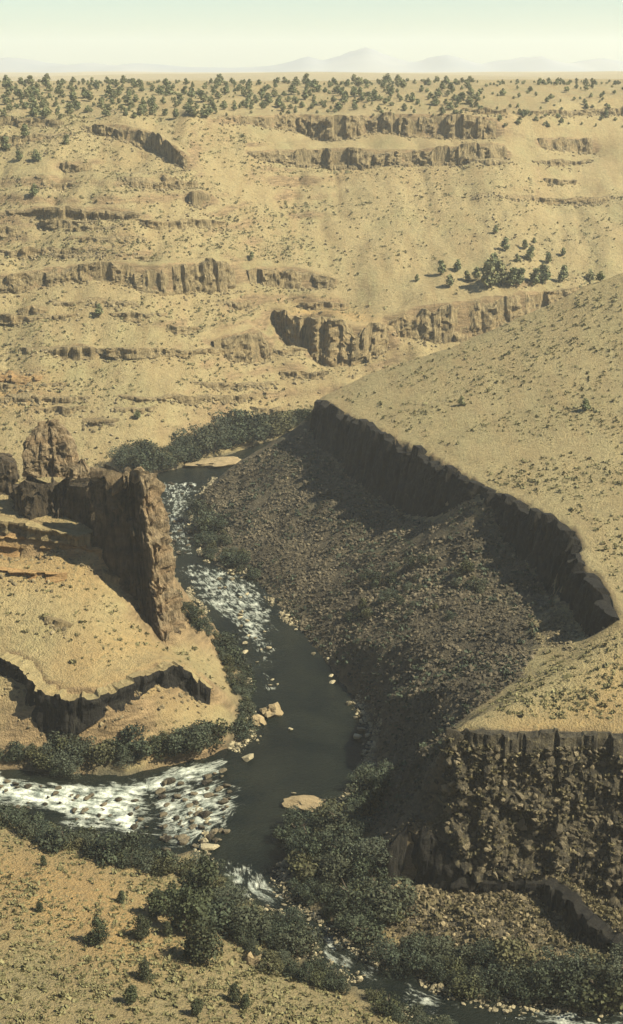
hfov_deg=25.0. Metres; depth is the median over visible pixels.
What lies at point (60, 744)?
riverside shrub
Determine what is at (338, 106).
juniper tree
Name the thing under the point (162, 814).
boulder
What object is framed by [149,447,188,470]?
riverside tree
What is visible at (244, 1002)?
juniper tree
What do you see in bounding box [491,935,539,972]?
riverside tree
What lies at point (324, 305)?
ledge
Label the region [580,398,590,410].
juniper tree
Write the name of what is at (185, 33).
sky
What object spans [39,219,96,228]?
ledge
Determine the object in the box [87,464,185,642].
rock fin
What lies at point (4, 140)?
juniper tree
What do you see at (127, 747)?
riverside shrub
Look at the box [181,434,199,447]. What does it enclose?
riverside tree
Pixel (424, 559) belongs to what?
riverside shrub
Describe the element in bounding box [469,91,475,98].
juniper tree
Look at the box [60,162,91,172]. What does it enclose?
ledge
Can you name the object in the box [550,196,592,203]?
ledge
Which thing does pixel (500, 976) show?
riverside tree
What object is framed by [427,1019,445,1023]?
riverside tree
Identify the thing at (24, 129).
juniper tree
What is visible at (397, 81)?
juniper tree
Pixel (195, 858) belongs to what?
riverside tree
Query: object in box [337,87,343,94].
juniper tree
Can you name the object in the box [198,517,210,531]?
riverside shrub
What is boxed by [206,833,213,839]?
boulder
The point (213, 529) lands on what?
riverside shrub
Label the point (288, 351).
ledge
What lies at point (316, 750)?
river
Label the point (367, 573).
riverside shrub
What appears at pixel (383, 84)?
juniper tree
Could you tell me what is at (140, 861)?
riverside shrub
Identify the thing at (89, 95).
juniper tree
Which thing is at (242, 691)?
riverside shrub
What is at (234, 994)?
juniper tree
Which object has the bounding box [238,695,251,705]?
riverside shrub
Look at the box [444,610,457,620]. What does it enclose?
riverside shrub
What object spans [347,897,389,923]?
riverside tree
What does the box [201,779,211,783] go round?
boulder
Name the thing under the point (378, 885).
riverside tree
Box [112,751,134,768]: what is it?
riverside shrub
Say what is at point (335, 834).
riverside tree
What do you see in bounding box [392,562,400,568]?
riverside shrub
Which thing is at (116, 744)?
riverside shrub
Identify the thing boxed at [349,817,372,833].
riverside tree
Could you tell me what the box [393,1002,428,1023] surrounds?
riverside tree
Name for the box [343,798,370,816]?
riverside tree
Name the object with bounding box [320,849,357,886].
riverside tree
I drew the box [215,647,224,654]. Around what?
riverside shrub
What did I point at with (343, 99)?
juniper tree
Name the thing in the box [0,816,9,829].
riverside shrub
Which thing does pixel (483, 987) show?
riverside tree
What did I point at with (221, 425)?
riverside tree
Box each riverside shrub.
[0,802,28,813]
[0,806,25,829]
[0,806,44,823]
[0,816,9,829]
[3,746,24,761]
[8,740,24,754]
[9,749,25,762]
[13,819,29,832]
[15,819,35,839]
[23,746,31,757]
[24,743,38,752]
[28,818,51,833]
[29,815,46,829]
[31,823,55,843]
[33,748,57,768]
[34,820,81,853]
[47,731,82,750]
[52,735,80,756]
[60,830,83,839]
[61,748,83,764]
[61,836,74,848]
[70,837,85,849]
[73,734,96,755]
[78,826,100,838]
[80,749,91,759]
[80,835,100,858]
[81,831,102,848]
[83,739,117,764]
[83,832,128,868]
[108,736,134,760]
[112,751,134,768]
[113,749,130,760]
[115,853,125,866]
[117,852,144,869]
[118,840,139,853]
[119,723,151,756]
[121,830,154,858]
[122,741,135,756]
[127,750,142,760]
[129,744,147,759]
[134,855,146,866]
[137,846,151,854]
[138,852,164,873]
[143,737,164,759]
[143,847,180,872]
[144,846,162,855]
[147,865,164,876]
[148,735,163,750]
[150,854,177,878]
[156,730,167,743]
[157,736,180,756]
[181,601,190,613]
[184,498,217,516]
[185,605,201,618]
[188,601,199,610]
[188,618,205,631]
[189,616,202,624]
[189,725,210,749]
[190,507,219,528]
[194,531,209,543]
[194,604,206,619]
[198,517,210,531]
[198,723,214,740]
[199,613,211,624]
[200,517,229,535]
[200,547,215,559]
[200,717,231,748]
[203,532,220,543]
[203,624,215,635]
[206,540,217,548]
[209,517,228,527]
[211,638,222,646]
[214,631,238,655]
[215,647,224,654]
[216,554,230,561]
[216,651,228,660]
[219,551,243,567]
[220,534,232,544]
[220,644,246,664]
[221,654,235,666]
[223,665,235,672]
[225,672,241,684]
[226,559,237,568]
[227,679,242,688]
[228,718,258,740]
[231,685,240,694]
[232,552,251,565]
[233,718,249,734]
[235,657,244,669]
[235,673,247,685]
[235,700,256,719]
[235,711,247,718]
[236,564,245,571]
[237,663,252,673]
[237,679,256,693]
[237,687,252,697]
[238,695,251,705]
[240,667,253,677]
[241,551,250,560]
[246,564,260,578]
[246,568,260,580]
[344,611,352,618]
[356,607,372,617]
[358,568,373,579]
[358,597,366,608]
[369,571,384,585]
[378,588,399,601]
[384,571,398,584]
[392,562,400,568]
[395,594,404,604]
[401,581,412,592]
[402,556,417,565]
[404,609,412,615]
[411,572,421,580]
[413,583,421,589]
[417,553,428,563]
[428,554,436,559]
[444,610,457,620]
[451,578,461,585]
[453,560,475,574]
[469,578,487,592]
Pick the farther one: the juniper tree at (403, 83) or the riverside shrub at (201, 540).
the juniper tree at (403, 83)
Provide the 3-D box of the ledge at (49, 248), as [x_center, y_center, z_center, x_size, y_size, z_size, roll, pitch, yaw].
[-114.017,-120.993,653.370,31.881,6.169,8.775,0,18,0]
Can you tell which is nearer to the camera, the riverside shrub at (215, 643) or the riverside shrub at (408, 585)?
the riverside shrub at (215, 643)
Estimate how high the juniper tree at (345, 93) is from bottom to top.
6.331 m
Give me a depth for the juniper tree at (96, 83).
933.39 m
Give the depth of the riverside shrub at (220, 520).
467.87 m
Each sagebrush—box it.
[7,900,17,905]
[13,923,24,928]
[21,1012,27,1019]
[33,920,45,925]
[55,1007,65,1016]
[94,985,104,990]
[97,992,105,998]
[150,988,161,996]
[202,996,210,1001]
[244,967,252,975]
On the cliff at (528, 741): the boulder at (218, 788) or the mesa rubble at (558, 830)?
the mesa rubble at (558, 830)
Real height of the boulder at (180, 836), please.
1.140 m
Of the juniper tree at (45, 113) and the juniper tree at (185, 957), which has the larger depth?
the juniper tree at (45, 113)
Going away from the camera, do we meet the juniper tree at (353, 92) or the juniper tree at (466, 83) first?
the juniper tree at (353, 92)
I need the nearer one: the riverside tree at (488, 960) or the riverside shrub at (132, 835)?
the riverside tree at (488, 960)
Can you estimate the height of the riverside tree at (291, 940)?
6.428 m
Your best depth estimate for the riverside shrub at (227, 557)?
442.98 m
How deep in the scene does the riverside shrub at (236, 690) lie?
347.15 m
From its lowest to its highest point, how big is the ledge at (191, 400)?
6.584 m
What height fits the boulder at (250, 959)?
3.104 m
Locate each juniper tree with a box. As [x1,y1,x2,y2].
[0,135,10,149]
[1,109,6,115]
[2,75,11,82]
[2,95,9,103]
[3,88,11,95]
[5,82,14,90]
[6,103,13,110]
[15,150,22,159]
[16,89,24,98]
[17,77,24,84]
[20,123,29,135]
[22,102,28,108]
[24,75,34,83]
[24,90,29,97]
[28,93,35,102]
[29,107,37,115]
[29,184,38,194]
[30,86,39,94]
[31,149,41,160]
[32,102,39,111]
[34,83,39,91]
[35,901,43,911]
[36,93,41,99]
[40,108,48,116]
[40,855,46,865]
[41,77,49,86]
[43,73,50,82]
[45,84,52,92]
[54,84,62,93]
[59,90,65,97]
[62,134,68,143]
[64,104,73,113]
[66,81,74,89]
[68,91,76,100]
[73,100,80,109]
[81,88,87,97]
[82,913,109,945]
[83,105,89,112]
[85,91,93,99]
[91,80,99,87]
[94,303,103,314]
[96,101,103,108]
[101,107,110,116]
[104,76,109,83]
[104,85,114,94]
[110,89,117,98]
[112,79,119,86]
[115,86,121,95]
[117,890,124,903]
[122,983,137,1003]
[123,95,132,103]
[126,87,133,93]
[130,78,138,86]
[131,913,154,939]
[132,94,139,101]
[132,410,140,418]
[135,955,155,983]
[136,104,144,114]
[138,100,146,107]
[145,887,169,919]
[147,95,156,101]
[148,105,156,114]
[149,101,158,110]
[154,85,164,94]
[162,108,167,114]
[162,920,172,936]
[163,78,168,85]
[164,85,173,94]
[165,880,183,922]
[168,885,210,935]
[172,108,178,118]
[176,93,183,100]
[180,916,223,965]
[181,86,186,94]
[181,944,192,960]
[182,102,190,108]
[182,849,219,910]
[187,87,195,97]
[189,106,196,116]
[190,997,204,1015]
[198,91,207,101]
[202,108,210,116]
[207,96,214,103]
[210,102,216,110]
[214,73,223,82]
[214,91,221,98]
[221,86,229,93]
[221,100,227,108]
[227,982,240,1002]
[236,84,241,90]
[237,994,250,1008]
[240,86,246,95]
[242,100,248,107]
[245,83,250,90]
[246,89,252,96]
[248,251,253,259]
[257,87,264,94]
[260,101,265,108]
[264,92,271,99]
[270,88,278,96]
[274,98,281,107]
[280,102,285,109]
[287,84,298,94]
[291,78,300,86]
[301,73,308,81]
[301,91,308,99]
[309,79,317,88]
[315,85,321,91]
[331,84,339,92]
[334,102,342,109]
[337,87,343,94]
[339,95,347,102]
[342,90,348,97]
[350,87,356,96]
[354,76,363,85]
[357,87,363,94]
[370,92,378,100]
[379,80,386,87]
[381,73,390,81]
[385,86,394,94]
[394,78,399,84]
[399,79,406,87]
[408,93,414,101]
[430,95,439,103]
[434,88,442,97]
[437,260,446,273]
[439,81,446,89]
[443,76,449,84]
[445,102,453,109]
[446,274,454,285]
[448,82,455,90]
[452,259,460,270]
[455,95,461,103]
[458,396,464,404]
[460,92,465,98]
[463,79,471,87]
[463,270,470,280]
[465,96,472,103]
[466,86,473,94]
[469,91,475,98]
[472,267,481,278]
[478,258,499,287]
[490,252,498,261]
[492,225,498,232]
[494,259,508,284]
[500,236,509,250]
[506,267,517,285]
[513,254,520,261]
[514,267,525,284]
[522,239,528,247]
[524,246,534,260]
[529,268,540,284]
[539,265,551,284]
[545,252,551,263]
[558,265,568,281]
[560,247,565,254]
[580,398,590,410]
[585,269,594,280]
[595,271,604,280]
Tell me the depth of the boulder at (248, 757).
319.26 m
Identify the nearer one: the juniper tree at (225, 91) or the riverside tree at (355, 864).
the riverside tree at (355, 864)
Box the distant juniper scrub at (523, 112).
[0,76,622,126]
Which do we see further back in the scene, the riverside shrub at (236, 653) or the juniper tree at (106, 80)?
the juniper tree at (106, 80)
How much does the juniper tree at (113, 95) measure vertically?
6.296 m
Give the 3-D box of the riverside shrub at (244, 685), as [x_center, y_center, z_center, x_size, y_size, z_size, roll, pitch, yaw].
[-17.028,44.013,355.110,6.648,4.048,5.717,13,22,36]
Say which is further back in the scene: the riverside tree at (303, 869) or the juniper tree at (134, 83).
the juniper tree at (134, 83)
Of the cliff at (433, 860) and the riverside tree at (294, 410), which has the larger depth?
the riverside tree at (294, 410)
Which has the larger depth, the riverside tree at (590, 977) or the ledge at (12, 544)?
the ledge at (12, 544)
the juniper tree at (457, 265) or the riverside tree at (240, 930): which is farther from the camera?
the juniper tree at (457, 265)
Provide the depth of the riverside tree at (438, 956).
244.13 m
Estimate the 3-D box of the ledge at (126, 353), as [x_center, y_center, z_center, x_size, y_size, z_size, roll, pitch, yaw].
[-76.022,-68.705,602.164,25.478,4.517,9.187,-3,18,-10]
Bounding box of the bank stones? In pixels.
[169,476,622,1021]
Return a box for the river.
[0,442,622,1023]
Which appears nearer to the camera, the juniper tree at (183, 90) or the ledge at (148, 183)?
the ledge at (148, 183)
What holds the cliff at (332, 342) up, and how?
on the ground at (474, 453)
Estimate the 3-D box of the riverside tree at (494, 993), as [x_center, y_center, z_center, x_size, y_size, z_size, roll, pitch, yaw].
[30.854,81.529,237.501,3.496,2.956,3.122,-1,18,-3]
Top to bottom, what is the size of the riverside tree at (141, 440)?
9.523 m
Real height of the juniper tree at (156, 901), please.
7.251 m
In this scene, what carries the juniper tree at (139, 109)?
on the ground at (474, 453)
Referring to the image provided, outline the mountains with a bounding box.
[0,47,622,72]
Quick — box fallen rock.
[0,109,622,951]
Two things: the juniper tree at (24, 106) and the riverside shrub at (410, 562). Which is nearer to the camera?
the riverside shrub at (410, 562)
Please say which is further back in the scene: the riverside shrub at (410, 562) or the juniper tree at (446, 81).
the juniper tree at (446, 81)
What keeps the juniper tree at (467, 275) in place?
on the ground at (474, 453)
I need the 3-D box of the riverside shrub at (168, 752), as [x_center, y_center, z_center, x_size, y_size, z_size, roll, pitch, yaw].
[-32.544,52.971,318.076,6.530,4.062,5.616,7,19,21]
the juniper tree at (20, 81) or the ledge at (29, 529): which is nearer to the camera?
the ledge at (29, 529)
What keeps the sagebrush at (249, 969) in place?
on the ground at (474, 453)
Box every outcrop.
[0,370,41,386]
[214,331,269,363]
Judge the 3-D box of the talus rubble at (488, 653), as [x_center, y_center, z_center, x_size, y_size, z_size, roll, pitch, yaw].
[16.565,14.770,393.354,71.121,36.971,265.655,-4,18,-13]
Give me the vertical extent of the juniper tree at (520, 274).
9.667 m
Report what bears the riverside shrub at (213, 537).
on the ground at (474, 453)
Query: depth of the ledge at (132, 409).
568.07 m
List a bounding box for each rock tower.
[0,452,19,494]
[10,475,94,529]
[69,456,89,478]
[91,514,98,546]
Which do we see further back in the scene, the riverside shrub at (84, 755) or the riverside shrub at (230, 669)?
the riverside shrub at (230, 669)
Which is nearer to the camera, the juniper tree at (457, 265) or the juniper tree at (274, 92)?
the juniper tree at (457, 265)
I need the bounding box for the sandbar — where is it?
[185,456,240,466]
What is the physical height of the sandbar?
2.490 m
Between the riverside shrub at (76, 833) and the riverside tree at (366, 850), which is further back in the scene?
the riverside shrub at (76, 833)
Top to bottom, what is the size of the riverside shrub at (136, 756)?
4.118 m
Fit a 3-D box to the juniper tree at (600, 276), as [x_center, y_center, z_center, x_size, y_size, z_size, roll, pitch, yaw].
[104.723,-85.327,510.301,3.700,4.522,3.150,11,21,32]
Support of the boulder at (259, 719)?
in the river
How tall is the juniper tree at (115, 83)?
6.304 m
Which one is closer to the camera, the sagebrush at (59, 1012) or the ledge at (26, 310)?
the sagebrush at (59, 1012)
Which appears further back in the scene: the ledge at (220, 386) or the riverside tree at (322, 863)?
the ledge at (220, 386)
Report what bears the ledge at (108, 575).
on the ground at (474, 453)
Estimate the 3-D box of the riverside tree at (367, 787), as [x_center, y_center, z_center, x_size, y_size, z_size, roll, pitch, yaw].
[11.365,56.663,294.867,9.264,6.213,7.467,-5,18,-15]
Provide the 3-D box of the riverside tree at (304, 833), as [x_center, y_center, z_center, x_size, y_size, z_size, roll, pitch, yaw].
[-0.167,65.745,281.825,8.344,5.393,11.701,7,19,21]
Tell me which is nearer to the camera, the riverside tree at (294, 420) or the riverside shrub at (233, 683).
the riverside shrub at (233, 683)
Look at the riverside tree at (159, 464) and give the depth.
545.30 m
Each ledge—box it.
[0,116,63,127]
[0,132,67,145]
[0,226,24,236]
[0,246,48,259]
[0,312,76,324]
[0,382,13,391]
[0,389,42,403]
[0,516,91,545]
[0,530,101,560]
[0,567,66,582]
[0,651,212,740]
[1,314,24,324]
[4,382,66,391]
[5,206,141,220]
[6,364,44,374]
[6,393,91,403]
[14,133,58,138]
[18,306,47,315]
[19,345,63,354]
[22,175,80,190]
[27,244,101,256]
[27,405,87,414]
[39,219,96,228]
[39,245,95,251]
[44,616,72,627]
[47,246,116,253]
[48,297,88,306]
[53,346,96,360]
[54,251,104,258]
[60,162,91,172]
[65,224,126,231]
[65,235,146,242]
[66,250,149,260]
[82,417,118,425]
[87,298,121,304]
[90,297,138,306]
[98,348,174,357]
[101,566,120,584]
[104,347,161,358]
[110,312,167,321]
[113,176,198,189]
[113,406,156,413]
[118,393,181,402]
[122,176,197,188]
[126,176,172,188]
[138,218,226,229]
[168,324,199,334]
[169,393,211,405]
[171,346,224,358]
[191,381,265,390]
[198,394,256,403]
[216,299,251,310]
[223,381,277,390]
[251,406,284,414]
[274,347,306,355]
[279,370,324,379]
[298,301,348,310]
[440,873,622,958]
[462,107,507,115]
[471,159,508,165]
[475,192,558,204]
[531,108,614,115]
[533,159,587,166]
[543,178,576,184]
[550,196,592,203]
[559,193,611,205]
[576,108,622,115]
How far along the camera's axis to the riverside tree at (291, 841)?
278.23 m
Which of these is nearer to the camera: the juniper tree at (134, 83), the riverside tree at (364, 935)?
the riverside tree at (364, 935)
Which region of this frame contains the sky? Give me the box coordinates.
[0,0,622,67]
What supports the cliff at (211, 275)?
on the ground at (474, 453)
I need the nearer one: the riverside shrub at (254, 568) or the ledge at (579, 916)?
the ledge at (579, 916)
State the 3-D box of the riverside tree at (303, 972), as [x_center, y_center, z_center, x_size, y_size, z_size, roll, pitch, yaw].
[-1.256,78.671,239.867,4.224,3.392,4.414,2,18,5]
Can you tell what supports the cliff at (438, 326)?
on the ground at (474, 453)
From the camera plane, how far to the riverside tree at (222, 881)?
265.36 m
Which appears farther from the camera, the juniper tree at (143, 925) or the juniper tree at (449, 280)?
the juniper tree at (449, 280)
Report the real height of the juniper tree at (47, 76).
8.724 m
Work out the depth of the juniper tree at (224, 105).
804.88 m
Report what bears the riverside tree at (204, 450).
on the ground at (474, 453)
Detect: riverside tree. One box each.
[24,745,52,768]
[35,753,58,770]
[39,739,85,775]
[42,762,71,776]
[56,755,85,778]
[106,444,141,468]
[115,438,161,469]
[115,446,131,458]
[122,439,155,456]
[132,457,157,472]
[133,438,157,454]
[143,452,162,468]
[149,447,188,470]
[156,446,178,460]
[159,441,177,456]
[165,725,208,752]
[168,437,190,450]
[171,449,186,461]
[173,423,216,451]
[177,719,212,749]
[177,857,198,876]
[177,868,217,893]
[178,850,207,868]
[179,730,212,754]
[180,445,201,461]
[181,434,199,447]
[193,443,207,455]
[194,858,227,870]
[197,896,255,940]
[200,433,232,454]
[203,415,233,437]
[210,873,227,887]
[212,409,259,434]
[212,430,228,448]
[212,880,251,915]
[215,871,234,885]
[218,903,253,935]
[220,880,235,888]
[221,420,256,446]
[222,903,274,945]
[223,429,239,446]
[225,409,271,442]
[229,922,258,944]
[236,897,262,915]
[242,935,258,952]
[244,898,260,907]
[247,946,267,960]
[256,949,286,974]
[257,919,289,950]
[263,907,282,931]
[264,933,284,952]
[265,416,287,436]
[268,410,294,431]
[269,949,291,961]
[270,811,312,842]
[271,923,323,959]
[274,905,310,927]
[279,957,300,975]
[280,415,297,430]
[281,959,299,977]
[282,804,321,833]
[282,834,312,869]
[283,915,315,948]
[284,819,324,849]
[284,848,326,885]
[284,875,320,903]
[286,830,333,861]
[287,409,304,420]
[291,962,314,983]
[295,408,311,420]
[298,888,317,905]
[299,958,328,974]
[301,955,325,969]
[307,815,323,828]
[309,827,331,843]
[309,962,330,978]
[309,971,330,988]
[310,798,346,819]
[310,836,331,862]
[310,882,338,904]
[312,822,326,834]
[313,866,329,883]
[313,960,338,973]
[314,848,336,871]
[315,799,361,831]
[317,822,361,859]
[317,874,339,889]
[319,823,365,864]
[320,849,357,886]
[320,902,341,918]
[321,968,350,991]
[324,817,336,827]
[325,822,356,850]
[326,972,350,995]
[328,868,370,915]
[333,912,387,951]
[334,907,362,927]
[340,878,354,893]
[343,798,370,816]
[344,791,373,811]
[346,766,368,790]
[346,766,377,794]
[346,857,363,875]
[347,834,395,864]
[347,856,387,885]
[347,884,377,904]
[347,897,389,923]
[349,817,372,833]
[349,918,370,930]
[353,758,392,786]
[355,790,384,811]
[357,893,384,913]
[357,927,372,943]
[358,844,380,856]
[361,873,420,921]
[363,932,401,964]
[363,988,385,1004]
[364,877,394,894]
[365,872,390,890]
[368,991,400,1015]
[370,773,390,797]
[370,915,387,929]
[375,902,405,922]
[380,936,431,980]
[385,1007,403,1023]
[392,933,427,964]
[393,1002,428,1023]
[395,945,419,964]
[406,943,430,963]
[409,1014,429,1023]
[411,930,446,954]
[418,935,456,962]
[418,952,444,981]
[424,1014,437,1022]
[425,957,447,983]
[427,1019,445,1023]
[434,947,467,968]
[435,950,464,973]
[436,1017,457,1023]
[437,1014,455,1023]
[439,962,460,984]
[443,965,468,984]
[445,969,482,998]
[451,947,467,965]
[452,935,489,966]
[463,974,493,998]
[466,964,485,980]
[471,962,485,977]
[472,937,503,966]
[476,960,521,986]
[482,965,501,984]
[483,957,511,976]
[485,985,503,1002]
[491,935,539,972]
[497,973,526,1002]
[509,950,555,982]
[512,969,556,995]
[512,970,552,1000]
[522,985,541,1005]
[529,957,584,1007]
[537,943,581,984]
[547,985,571,1008]
[562,943,605,985]
[566,959,602,997]
[571,989,591,1009]
[576,967,622,1014]
[584,950,617,979]
[603,941,622,996]
[606,983,622,1009]
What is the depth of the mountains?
6695.06 m
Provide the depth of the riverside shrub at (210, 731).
321.55 m
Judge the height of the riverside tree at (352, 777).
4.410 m
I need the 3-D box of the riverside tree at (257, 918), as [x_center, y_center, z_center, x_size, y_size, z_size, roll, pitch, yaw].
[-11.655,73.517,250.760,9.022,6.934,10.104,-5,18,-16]
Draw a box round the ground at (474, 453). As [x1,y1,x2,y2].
[0,71,622,1023]
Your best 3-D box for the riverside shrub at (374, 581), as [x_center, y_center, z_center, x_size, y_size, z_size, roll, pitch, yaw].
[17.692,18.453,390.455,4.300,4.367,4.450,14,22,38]
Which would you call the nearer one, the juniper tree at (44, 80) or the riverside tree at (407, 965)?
the riverside tree at (407, 965)
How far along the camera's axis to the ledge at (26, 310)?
622.50 m
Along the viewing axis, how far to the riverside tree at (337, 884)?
266.69 m
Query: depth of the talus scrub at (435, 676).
370.97 m
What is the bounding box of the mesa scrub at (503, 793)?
[436,737,622,908]
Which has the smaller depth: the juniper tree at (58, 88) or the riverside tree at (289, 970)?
the riverside tree at (289, 970)
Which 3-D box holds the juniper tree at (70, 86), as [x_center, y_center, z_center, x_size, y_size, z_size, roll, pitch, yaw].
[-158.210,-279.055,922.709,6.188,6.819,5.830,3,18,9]
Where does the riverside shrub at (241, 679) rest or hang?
on the ground at (474, 453)
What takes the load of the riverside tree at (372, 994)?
on the ground at (474, 453)
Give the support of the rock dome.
on the ground at (474, 453)
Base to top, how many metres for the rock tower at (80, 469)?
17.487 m
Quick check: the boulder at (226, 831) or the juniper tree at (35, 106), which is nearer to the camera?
the boulder at (226, 831)
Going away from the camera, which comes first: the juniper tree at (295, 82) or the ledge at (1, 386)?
the ledge at (1, 386)
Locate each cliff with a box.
[0,258,236,296]
[82,124,186,169]
[211,112,495,140]
[247,142,506,170]
[248,268,334,288]
[274,309,389,366]
[310,399,618,635]
[376,820,471,890]
[386,287,579,343]
[443,727,622,915]
[537,138,592,153]
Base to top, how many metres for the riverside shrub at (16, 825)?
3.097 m
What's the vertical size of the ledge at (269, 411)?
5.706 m
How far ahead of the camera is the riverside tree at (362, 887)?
261.55 m
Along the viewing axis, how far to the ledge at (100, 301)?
626.09 m
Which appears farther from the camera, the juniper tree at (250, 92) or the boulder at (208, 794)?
the juniper tree at (250, 92)
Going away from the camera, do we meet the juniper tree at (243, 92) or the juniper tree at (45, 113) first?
the juniper tree at (45, 113)
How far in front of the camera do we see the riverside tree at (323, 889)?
264.14 m
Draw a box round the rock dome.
[21,419,78,478]
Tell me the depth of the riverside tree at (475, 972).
240.02 m
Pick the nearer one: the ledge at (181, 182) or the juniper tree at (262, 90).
the ledge at (181, 182)
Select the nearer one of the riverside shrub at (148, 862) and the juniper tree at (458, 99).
the riverside shrub at (148, 862)
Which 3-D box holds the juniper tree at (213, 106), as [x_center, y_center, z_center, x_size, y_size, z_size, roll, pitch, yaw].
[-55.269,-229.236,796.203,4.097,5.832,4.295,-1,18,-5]
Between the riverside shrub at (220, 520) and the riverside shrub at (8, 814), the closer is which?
the riverside shrub at (8, 814)
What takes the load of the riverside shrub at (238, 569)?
on the ground at (474, 453)
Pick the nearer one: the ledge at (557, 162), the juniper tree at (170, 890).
the juniper tree at (170, 890)
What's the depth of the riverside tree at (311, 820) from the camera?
286.97 m
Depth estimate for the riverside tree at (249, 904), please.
255.90 m
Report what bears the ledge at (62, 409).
on the ground at (474, 453)
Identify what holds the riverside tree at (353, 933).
on the ground at (474, 453)
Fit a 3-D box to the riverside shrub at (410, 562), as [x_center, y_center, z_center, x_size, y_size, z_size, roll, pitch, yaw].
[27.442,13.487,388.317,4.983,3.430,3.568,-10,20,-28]
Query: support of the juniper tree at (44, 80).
on the ground at (474, 453)
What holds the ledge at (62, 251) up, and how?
on the ground at (474, 453)
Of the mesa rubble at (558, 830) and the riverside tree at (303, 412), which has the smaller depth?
the mesa rubble at (558, 830)
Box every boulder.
[130,824,137,829]
[155,788,165,793]
[158,794,165,799]
[159,812,167,817]
[162,835,172,841]
[165,777,175,784]
[176,834,186,840]
[179,839,188,845]
[188,824,196,828]
[199,810,210,818]
[199,843,219,850]
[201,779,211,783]
[204,774,211,779]
[204,792,213,797]
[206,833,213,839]
[215,786,223,790]
[217,800,228,804]
[219,768,226,772]
[223,829,229,833]
[242,753,253,761]
[244,952,261,966]
[252,714,266,725]
[259,702,282,718]
[353,734,361,738]
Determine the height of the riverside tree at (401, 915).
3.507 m
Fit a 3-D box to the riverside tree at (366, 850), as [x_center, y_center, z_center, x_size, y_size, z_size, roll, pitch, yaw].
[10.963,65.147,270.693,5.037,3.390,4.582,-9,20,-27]
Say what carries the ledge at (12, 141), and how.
on the ground at (474, 453)
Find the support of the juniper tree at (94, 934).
on the ground at (474, 453)
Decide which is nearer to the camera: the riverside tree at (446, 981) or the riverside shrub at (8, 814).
the riverside tree at (446, 981)
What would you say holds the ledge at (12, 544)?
on the ground at (474, 453)
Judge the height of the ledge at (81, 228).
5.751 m
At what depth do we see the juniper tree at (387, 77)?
1068.95 m
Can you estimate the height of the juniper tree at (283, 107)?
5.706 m
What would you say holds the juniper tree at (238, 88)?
on the ground at (474, 453)
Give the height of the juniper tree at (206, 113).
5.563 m
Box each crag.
[162,175,176,181]
[188,191,212,207]
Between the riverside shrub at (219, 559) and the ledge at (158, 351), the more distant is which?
the ledge at (158, 351)
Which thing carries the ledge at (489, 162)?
on the ground at (474, 453)
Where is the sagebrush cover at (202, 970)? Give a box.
[0,326,622,1023]
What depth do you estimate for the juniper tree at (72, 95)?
820.28 m
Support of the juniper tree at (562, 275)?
on the ground at (474, 453)
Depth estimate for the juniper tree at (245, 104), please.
823.57 m
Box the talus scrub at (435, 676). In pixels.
[195,429,553,820]
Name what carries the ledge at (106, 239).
on the ground at (474, 453)
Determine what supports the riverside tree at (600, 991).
on the ground at (474, 453)
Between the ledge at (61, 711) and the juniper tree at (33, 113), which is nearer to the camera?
the ledge at (61, 711)
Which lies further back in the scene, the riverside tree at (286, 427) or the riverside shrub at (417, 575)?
the riverside tree at (286, 427)
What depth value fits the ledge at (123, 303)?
626.29 m
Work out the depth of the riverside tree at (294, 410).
603.34 m
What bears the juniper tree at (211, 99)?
on the ground at (474, 453)
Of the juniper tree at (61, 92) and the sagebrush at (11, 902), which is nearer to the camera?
the sagebrush at (11, 902)
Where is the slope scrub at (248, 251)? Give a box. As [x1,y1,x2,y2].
[0,109,622,478]
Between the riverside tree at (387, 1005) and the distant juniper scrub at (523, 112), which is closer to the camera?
the riverside tree at (387, 1005)
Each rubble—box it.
[193,430,554,842]
[385,605,621,961]
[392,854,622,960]
[439,738,622,909]
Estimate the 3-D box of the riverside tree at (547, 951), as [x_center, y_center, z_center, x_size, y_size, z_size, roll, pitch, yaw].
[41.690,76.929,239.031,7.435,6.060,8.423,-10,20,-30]
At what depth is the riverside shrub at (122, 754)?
314.44 m
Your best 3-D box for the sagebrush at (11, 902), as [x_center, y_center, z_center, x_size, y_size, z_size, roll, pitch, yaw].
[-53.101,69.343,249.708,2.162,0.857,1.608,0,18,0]
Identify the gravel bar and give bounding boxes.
[282,795,331,814]
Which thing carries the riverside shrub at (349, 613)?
on the ground at (474, 453)
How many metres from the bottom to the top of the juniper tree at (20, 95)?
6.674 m
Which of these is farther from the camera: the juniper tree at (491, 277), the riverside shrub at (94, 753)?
the juniper tree at (491, 277)
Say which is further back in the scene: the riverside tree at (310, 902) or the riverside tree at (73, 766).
the riverside tree at (73, 766)
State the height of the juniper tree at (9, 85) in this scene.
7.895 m
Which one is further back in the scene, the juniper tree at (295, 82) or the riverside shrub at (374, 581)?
the juniper tree at (295, 82)
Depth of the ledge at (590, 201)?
763.66 m
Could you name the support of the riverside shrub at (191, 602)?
on the ground at (474, 453)
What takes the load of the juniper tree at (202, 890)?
on the ground at (474, 453)
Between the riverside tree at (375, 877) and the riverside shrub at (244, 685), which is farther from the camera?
the riverside shrub at (244, 685)
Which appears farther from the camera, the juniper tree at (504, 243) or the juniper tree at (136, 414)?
the juniper tree at (504, 243)
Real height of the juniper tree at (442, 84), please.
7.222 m
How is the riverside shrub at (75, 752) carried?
on the ground at (474, 453)

